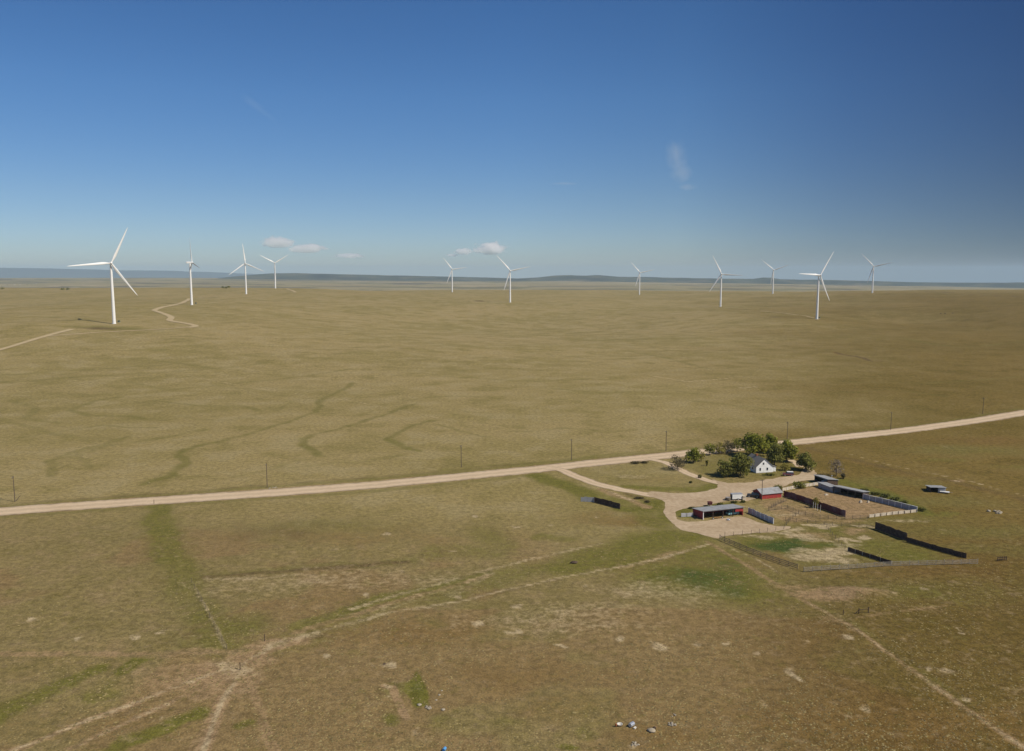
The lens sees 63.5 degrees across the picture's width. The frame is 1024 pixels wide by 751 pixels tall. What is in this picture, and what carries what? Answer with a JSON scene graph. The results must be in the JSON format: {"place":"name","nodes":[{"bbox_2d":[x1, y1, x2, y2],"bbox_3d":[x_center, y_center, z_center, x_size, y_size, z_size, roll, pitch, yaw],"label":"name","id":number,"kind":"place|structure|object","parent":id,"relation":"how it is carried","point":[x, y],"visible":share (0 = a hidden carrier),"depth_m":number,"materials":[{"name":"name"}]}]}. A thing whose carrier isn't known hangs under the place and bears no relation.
{"place":"outdoors","nodes":[
{"label":"outdoors","id":0,"kind":"place"},
{"bbox_2d":[0,329,73,349],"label":"access track","id":1,"kind":"structure","parent":0,"point":[34,339],"depth_m":942.16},
{"bbox_2d":[50,327,184,335],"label":"access track","id":2,"kind":"structure","parent":0,"point":[115,331],"depth_m":1029.34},
{"bbox_2d":[0,268,256,277],"bbox_3d":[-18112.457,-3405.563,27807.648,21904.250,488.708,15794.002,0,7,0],"label":"mountain","id":3,"kind":"structure","parent":0,"point":[42,273],"depth_m":30504.87,"materials":[{"name":"blue"}]},
{"bbox_2d":[152,298,197,327],"bbox_3d":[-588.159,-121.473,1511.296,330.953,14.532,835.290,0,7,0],"label":"access track","id":4,"kind":"structure","parent":0,"point":[170,318],"depth_m":1285.25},
{"bbox_2d":[0,278,1023,750],"bbox_3d":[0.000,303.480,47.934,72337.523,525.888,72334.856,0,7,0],"label":"ground","id":5,"kind":"structure","parent":0,"point":[312,382],"depth_m":309.46,"materials":[{"name":"plant"}]},
{"bbox_2d":[71,227,136,323],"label":"wind turbine","id":6,"kind":"object","parent":5,"relation":"on","point":[112,287],"visible":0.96,"depth_m":1094.32,"materials":[{"name":"paint"}]},
{"bbox_2d":[186,246,197,304],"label":"wind turbine","id":7,"kind":"object","parent":5,"relation":"on","point":[190,282],"visible":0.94,"depth_m":1573.85,"materials":[{"name":"white paint"}]},
{"bbox_2d":[191,578,226,648],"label":"wire fence","id":8,"kind":"object","parent":5,"relation":"on","point":[207,608],"visible":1,"depth_m":223.09,"materials":[{"name":"brown wood"}]},
{"bbox_2d":[229,244,261,293],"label":"wind turbine","id":9,"kind":"object","parent":5,"relation":"on","point":[245,271],"visible":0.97,"depth_m":2173.31,"materials":[{"name":"white paint"}]},
{"bbox_2d":[260,254,288,287],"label":"wind turbine","id":10,"kind":"object","parent":5,"relation":"on","point":[274,269],"visible":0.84,"depth_m":2637.27,"materials":[{"name":"white paint"}]},
{"bbox_2d":[444,259,465,291],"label":"wind turbine","id":11,"kind":"object","parent":5,"relation":"on","point":[452,274],"visible":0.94,"depth_m":2930.96,"materials":[{"name":"white paint"}]},
{"bbox_2d":[498,257,526,301],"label":"wind turbine","id":12,"kind":"object","parent":5,"relation":"on","point":[510,279],"visible":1,"depth_m":2106.68,"materials":[{"name":"white paint"}]},
{"bbox_2d":[581,497,593,501],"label":"board fence","id":13,"kind":"object","parent":5,"relation":"on","point":[587,499],"visible":1,"depth_m":329.42,"materials":[{"name":"wood"}]},
{"bbox_2d":[594,497,619,508],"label":"board fence","id":14,"kind":"object","parent":5,"relation":"on","point":[607,502],"visible":1,"depth_m":323.96,"materials":[{"name":"grey wood"}]},
{"bbox_2d":[628,721,636,728],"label":"boulder","id":15,"kind":"object","parent":5,"relation":"on","point":[631,724],"visible":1,"depth_m":165.34,"materials":[{"name":"white stone"}]},
{"bbox_2d":[634,266,650,294],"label":"wind turbine","id":16,"kind":"object","parent":5,"relation":"on","point":[639,278],"visible":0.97,"depth_m":3013.20,"materials":[{"name":"white paint"}]},
{"bbox_2d":[647,728,655,732],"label":"boulder","id":17,"kind":"object","parent":5,"relation":"on","point":[651,730],"visible":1,"depth_m":163.76,"materials":[{"name":"stone"}]},
{"bbox_2d":[668,722,676,725],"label":"rock pile","id":18,"kind":"object","parent":5,"relation":"on","point":[671,724],"visible":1,"depth_m":166.42,"materials":[{"name":"grey stone"}]},
{"bbox_2d":[668,454,685,469],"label":"leafy tree","id":19,"kind":"object","parent":5,"relation":"on","point":[678,463],"visible":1,"depth_m":382.74,"materials":[{"name":"green plant"}]},
{"bbox_2d":[681,513,692,516],"bbox_3d":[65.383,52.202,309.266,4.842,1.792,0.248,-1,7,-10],"label":"trailer","id":20,"kind":"object","parent":5,"relation":"on","point":[686,514],"visible":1,"depth_m":309.25,"materials":[{"name":"white metal"}]},
{"bbox_2d":[683,447,700,462],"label":"leafy tree","id":21,"kind":"object","parent":5,"relation":"on","point":[693,454],"visible":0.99,"depth_m":396.37,"materials":[{"name":"green plant"}]},
{"bbox_2d":[699,451,704,460],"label":"leafy tree","id":22,"kind":"object","parent":5,"relation":"on","point":[702,455],"visible":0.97,"depth_m":400.43,"materials":[{"name":"green plant"}]},
{"bbox_2d":[704,443,715,454],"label":"leafy tree","id":23,"kind":"object","parent":5,"relation":"on","point":[711,449],"visible":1,"depth_m":413.30,"materials":[{"name":"green plant"}]},
{"bbox_2d":[715,442,725,453],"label":"leafy tree","id":24,"kind":"object","parent":5,"relation":"on","point":[718,449],"visible":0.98,"depth_m":417.29,"materials":[{"name":"green plant"}]},
{"bbox_2d":[709,257,733,306],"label":"wind turbine","id":25,"kind":"object","parent":5,"relation":"on","point":[720,283],"visible":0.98,"depth_m":2045.96,"materials":[{"name":"white paint"}]},
{"bbox_2d":[717,459,737,476],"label":"leafy tree","id":26,"kind":"object","parent":5,"relation":"on","point":[725,469],"visible":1,"depth_m":368.93,"materials":[{"name":"green plant"}]},
{"bbox_2d":[722,440,734,451],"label":"leafy tree","id":27,"kind":"object","parent":5,"relation":"on","point":[730,447],"visible":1,"depth_m":418.91,"materials":[{"name":"green plant"}]},
{"bbox_2d":[725,509,738,515],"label":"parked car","id":28,"kind":"object","parent":5,"relation":"on","point":[730,512],"visible":0.97,"depth_m":310.83,"materials":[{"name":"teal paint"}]},
{"bbox_2d":[647,467,816,537],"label":"farmyard","id":29,"kind":"structure","parent":5,"relation":"on","point":[713,528],"depth_m":328.52,"materials":[{"name":"beige gravel"}]},
{"bbox_2d":[692,504,742,519],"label":"open shed","id":30,"kind":"structure","parent":29,"relation":"on","point":[699,512],"depth_m":310.33,"materials":[{"name":"red paint"}]},
{"bbox_2d":[730,492,742,499],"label":"cargo trailer","id":31,"kind":"object","parent":29,"relation":"on","point":[738,496],"visible":1,"depth_m":331.61,"materials":[{"name":"white paint"}]},
{"bbox_2d":[747,492,759,497],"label":"parked car","id":32,"kind":"object","parent":29,"relation":"on","point":[755,494],"visible":1,"depth_m":335.44,"materials":[{"name":"paint"}]},
{"bbox_2d":[782,471,793,475],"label":"parked car","id":33,"kind":"object","parent":29,"relation":"on","point":[791,473],"visible":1,"depth_m":371.59,"materials":[{"name":"red paint"}]},
{"bbox_2d":[729,438,742,451],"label":"leafy tree","id":34,"kind":"object","parent":5,"relation":"on","point":[738,445],"visible":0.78,"depth_m":421.22,"materials":[{"name":"green plant"}]},
{"bbox_2d":[728,452,754,475],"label":"leafy tree","id":35,"kind":"object","parent":5,"relation":"on","point":[742,463],"visible":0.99,"depth_m":368.68,"materials":[{"name":"green plant"}]},
{"bbox_2d":[738,432,770,453],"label":"leafy tree","id":36,"kind":"object","parent":5,"relation":"on","point":[754,443],"visible":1,"depth_m":407.33,"materials":[{"name":"green plant"}]},
{"bbox_2d":[731,526,782,535],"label":"wire fence","id":37,"kind":"object","parent":5,"relation":"on","point":[751,531],"visible":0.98,"depth_m":288.53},
{"bbox_2d":[719,536,797,568],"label":"rail fence","id":38,"kind":"object","parent":5,"relation":"on","point":[788,563],"visible":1,"depth_m":265.56,"materials":[{"name":"grey wood"}]},
{"bbox_2d":[748,507,773,523],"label":"windbreak fence","id":39,"kind":"object","parent":5,"relation":"on","point":[761,515],"visible":1,"depth_m":306.94,"materials":[{"name":"grey wood"}]},
{"bbox_2d":[748,453,776,472],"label":"farmhouse","id":40,"kind":"object","parent":5,"relation":"on","point":[762,465],"visible":0.84,"depth_m":378.18,"materials":[{"name":"grey"}]},
{"bbox_2d":[752,487,782,498],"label":"red barn","id":41,"kind":"structure","parent":5,"relation":"on","point":[770,492],"depth_m":335.39,"materials":[{"name":"paint"}]},
{"bbox_2d":[765,433,777,448],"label":"leafy tree","id":42,"kind":"object","parent":5,"relation":"on","point":[771,439],"visible":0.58,"depth_m":417.01,"materials":[{"name":"green plant"}]},
{"bbox_2d":[762,260,786,293],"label":"wind turbine","id":43,"kind":"object","parent":5,"relation":"on","point":[773,276],"visible":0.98,"depth_m":2812.61,"materials":[{"name":"white paint"}]},
{"bbox_2d":[766,442,784,465],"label":"leafy tree","id":44,"kind":"object","parent":5,"relation":"on","point":[775,453],"visible":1,"depth_m":389.80,"materials":[{"name":"green plant"}]},
{"bbox_2d":[780,462,790,470],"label":"leafy tree","id":45,"kind":"object","parent":5,"relation":"on","point":[785,466],"visible":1,"depth_m":381.21,"materials":[{"name":"green plant"}]},
{"bbox_2d":[782,440,799,461],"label":"leafy tree","id":46,"kind":"object","parent":5,"relation":"on","point":[789,451],"visible":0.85,"depth_m":397.03,"materials":[{"name":"green plant"}]},
{"bbox_2d":[792,481,805,488],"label":"shrub","id":47,"kind":"object","parent":5,"relation":"on","point":[801,485],"visible":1,"depth_m":349.71,"materials":[{"name":"green plant"}]},
{"bbox_2d":[782,482,817,490],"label":"corral wall","id":48,"kind":"structure","parent":5,"relation":"on","point":[793,487],"depth_m":350.09,"materials":[{"name":"beige wood"}]},
{"bbox_2d":[796,452,816,470],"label":"leafy tree","id":49,"kind":"object","parent":5,"relation":"on","point":[805,460],"visible":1,"depth_m":380.18,"materials":[{"name":"green plant"}]},
{"bbox_2d":[784,491,845,516],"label":"windbreak fence","id":50,"kind":"object","parent":5,"relation":"on","point":[824,506],"visible":0.93,"depth_m":321.84,"materials":[{"name":"red wood"}]},
{"bbox_2d":[812,497,819,505],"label":"sapling","id":51,"kind":"object","parent":5,"relation":"on","point":[816,500],"visible":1,"depth_m":320.30,"materials":[{"name":"green plant"}]},
{"bbox_2d":[800,252,833,318],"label":"wind turbine","id":52,"kind":"object","parent":5,"relation":"on","point":[817,302],"visible":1,"depth_m":1514.96,"materials":[{"name":"white paint"}]},
{"bbox_2d":[768,505,867,518],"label":"pipe corral","id":53,"kind":"object","parent":5,"relation":"on","point":[833,516],"visible":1,"depth_m":306.29,"materials":[{"name":"brown metal"}]},
{"bbox_2d":[814,475,837,484],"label":"machine shed","id":54,"kind":"structure","parent":5,"relation":"on","point":[831,480],"depth_m":357.22,"materials":[{"name":"metal"}]},
{"bbox_2d":[785,517,873,527],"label":"pipe corral","id":55,"kind":"object","parent":5,"relation":"on","point":[847,524],"visible":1,"depth_m":298.59,"materials":[{"name":"brown metal"}]},
{"bbox_2d":[818,482,840,492],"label":"lean to","id":56,"kind":"object","parent":5,"relation":"on","point":[827,486],"visible":0.83,"depth_m":347.34,"materials":[{"name":"metal"}]},
{"bbox_2d":[828,459,844,474],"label":"bare tree","id":57,"kind":"object","parent":5,"relation":"on","point":[836,469],"visible":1,"depth_m":370.51,"materials":[{"name":"brown plant"}]},
{"bbox_2d":[833,485,869,498],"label":"loafing shed","id":58,"kind":"structure","parent":5,"relation":"on","point":[852,490],"depth_m":340.46,"materials":[{"name":"metal"}]},
{"bbox_2d":[848,547,891,563],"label":"board fence","id":59,"kind":"object","parent":5,"relation":"on","point":[862,553],"visible":0.98,"depth_m":264.49,"materials":[{"name":"wood"}]},
{"bbox_2d":[862,254,888,292],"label":"wind turbine","id":60,"kind":"object","parent":5,"relation":"on","point":[873,272],"visible":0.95,"depth_m":2510.86,"materials":[{"name":"white paint"}]},
{"bbox_2d":[879,493,889,497],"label":"shrub","id":61,"kind":"object","parent":5,"relation":"on","point":[884,495],"visible":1,"depth_m":335.69,"materials":[{"name":"green plant"}]},
{"bbox_2d":[863,494,916,509],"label":"windbreak fence","id":62,"kind":"object","parent":5,"relation":"on","point":[889,502],"visible":0.98,"depth_m":324.76,"materials":[{"name":"wood"}]},
{"bbox_2d":[803,559,977,571],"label":"rail fence","id":63,"kind":"object","parent":5,"relation":"on","point":[883,563],"visible":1,"depth_m":256.61,"materials":[{"name":"wood"}]},
{"bbox_2d":[875,522,906,540],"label":"board fence","id":64,"kind":"object","parent":5,"relation":"on","point":[900,534],"visible":1,"depth_m":287.49,"materials":[{"name":"grey wood"}]},
{"bbox_2d":[869,509,916,517],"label":"corral wall","id":65,"kind":"structure","parent":5,"relation":"on","point":[893,513],"depth_m":312.04,"materials":[{"name":"white wood"}]},
{"bbox_2d":[917,507,926,511],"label":"shrub","id":66,"kind":"object","parent":5,"relation":"on","point":[922,509],"visible":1,"depth_m":316.07,"materials":[{"name":"green plant"}]},
{"bbox_2d":[926,485,945,492],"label":"pasture shelter","id":67,"kind":"object","parent":5,"relation":"on","point":[939,488],"visible":1,"depth_m":345.14,"materials":[{"name":"metal"}]},
{"bbox_2d":[907,537,966,557],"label":"board fence","id":68,"kind":"object","parent":5,"relation":"on","point":[936,547],"visible":1,"depth_m":271.19,"materials":[{"name":"grey wood"}]},
{"bbox_2d":[987,510,1002,513],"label":"rubble heap","id":69,"kind":"object","parent":5,"relation":"on","point":[999,512],"visible":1,"depth_m":314.22,"materials":[{"name":"stone"}]},
{"bbox_2d":[0,410,1023,515],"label":"gravel road","id":70,"kind":"structure","parent":0,"point":[84,505],"depth_m":363.58,"materials":[{"name":"beige gravel"}]},
{"bbox_2d":[0,0,1023,282],"label":"sky","id":71,"kind":"structure","parent":0,"point":[667,138],"materials":[{"name":"blue"}]},
{"bbox_2d":[541,466,650,496],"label":"driveway","id":72,"kind":"structure","parent":0,"point":[569,473],"depth_m":360.08,"materials":[{"name":"beige gravel"}]},
{"bbox_2d":[217,273,1023,287],"bbox_3d":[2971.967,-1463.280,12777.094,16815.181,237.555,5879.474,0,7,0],"label":"hills","id":73,"kind":"structure","parent":0,"point":[308,276],"depth_m":14243.19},
{"bbox_2d":[643,457,717,483],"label":"driveway","id":74,"kind":"structure","parent":0,"point":[686,472],"depth_m":380.13,"materials":[{"name":"beige gravel"}]},
{"bbox_2d":[787,460,802,466],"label":"gravel path","id":75,"kind":"structure","parent":0,"point":[793,462],"depth_m":398.32,"materials":[{"name":"beige gravel"}]}
]}

